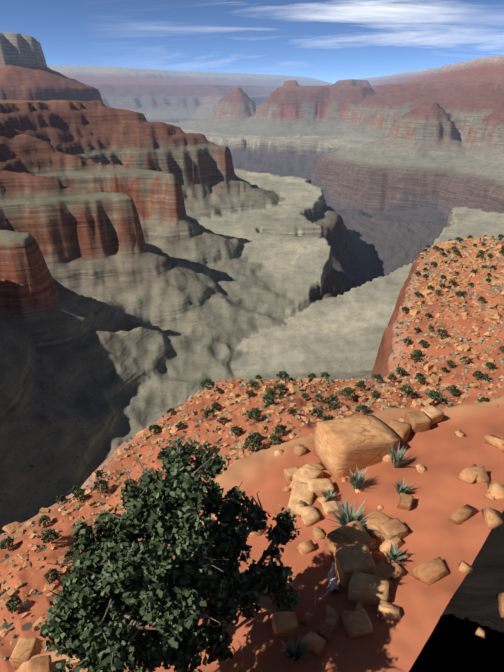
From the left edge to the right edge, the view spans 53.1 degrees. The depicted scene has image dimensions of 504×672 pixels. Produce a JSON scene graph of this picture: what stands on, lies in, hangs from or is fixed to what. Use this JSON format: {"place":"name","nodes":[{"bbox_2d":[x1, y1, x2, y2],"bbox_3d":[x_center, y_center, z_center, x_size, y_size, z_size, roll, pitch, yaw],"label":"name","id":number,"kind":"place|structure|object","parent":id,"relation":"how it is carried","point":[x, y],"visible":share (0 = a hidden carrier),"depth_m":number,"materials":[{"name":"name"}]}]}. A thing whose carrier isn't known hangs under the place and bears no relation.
{"place":"outdoors","nodes":[
{"label":"outdoors","id":0,"kind":"place"},
{"bbox_2d":[0,32,503,671],"bbox_3d":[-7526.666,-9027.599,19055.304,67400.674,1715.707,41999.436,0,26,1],"label":"terrain","id":1,"kind":"structure","parent":0,"point":[168,240],"depth_m":1453.20,"materials":[{"name":"stone"}]},
{"bbox_2d":[39,431,299,671],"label":"juniper","id":2,"kind":"object","parent":1,"relation":"on","point":[237,541],"depth_m":4.63,"materials":[{"name":"green plant"}]},
{"bbox_2d":[37,436,301,671],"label":"juniper crown tips","id":3,"kind":"object","parent":2,"relation":"attached to","point":[167,597],"visible":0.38,"depth_m":4.54,"materials":[{"name":"green plant"}]},
{"bbox_2d":[0,236,503,671],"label":"slope scree","id":4,"kind":"structure","parent":1,"relation":"on","point":[19,531],"depth_m":256.43,"materials":[{"name":"stone"}]},
{"bbox_2d":[0,237,503,659],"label":"stones","id":5,"kind":"object","parent":1,"relation":"on","point":[23,605],"visible":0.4,"depth_m":262.87,"materials":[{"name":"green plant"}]},
{"bbox_2d":[0,234,503,613],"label":"shrubs","id":6,"kind":"object","parent":1,"relation":"on","point":[53,574],"depth_m":233.68,"materials":[{"name":"green plant"}]},
{"bbox_2d":[9,404,503,671],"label":"rocks","id":7,"kind":"object","parent":1,"relation":"on","point":[342,446],"visible":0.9,"depth_m":7.32,"materials":[{"name":"stone"}]},
{"bbox_2d":[277,504,351,604],"bbox_3d":[0.727,3.371,7.274,1.811,1.326,2.303,0,26,1],"label":"dead snag","id":8,"kind":"object","parent":1,"relation":"on","point":[333,584],"visible":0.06,"depth_m":6.74,"materials":[{"name":"grey wood"}]},
{"bbox_2d":[279,446,412,663],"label":"agave plants","id":9,"kind":"object","parent":1,"relation":"on","point":[299,650],"visible":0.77,"depth_m":7.64,"materials":[{"name":"green plant"}]},
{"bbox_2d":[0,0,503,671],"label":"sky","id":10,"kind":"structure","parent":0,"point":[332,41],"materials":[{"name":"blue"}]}
]}

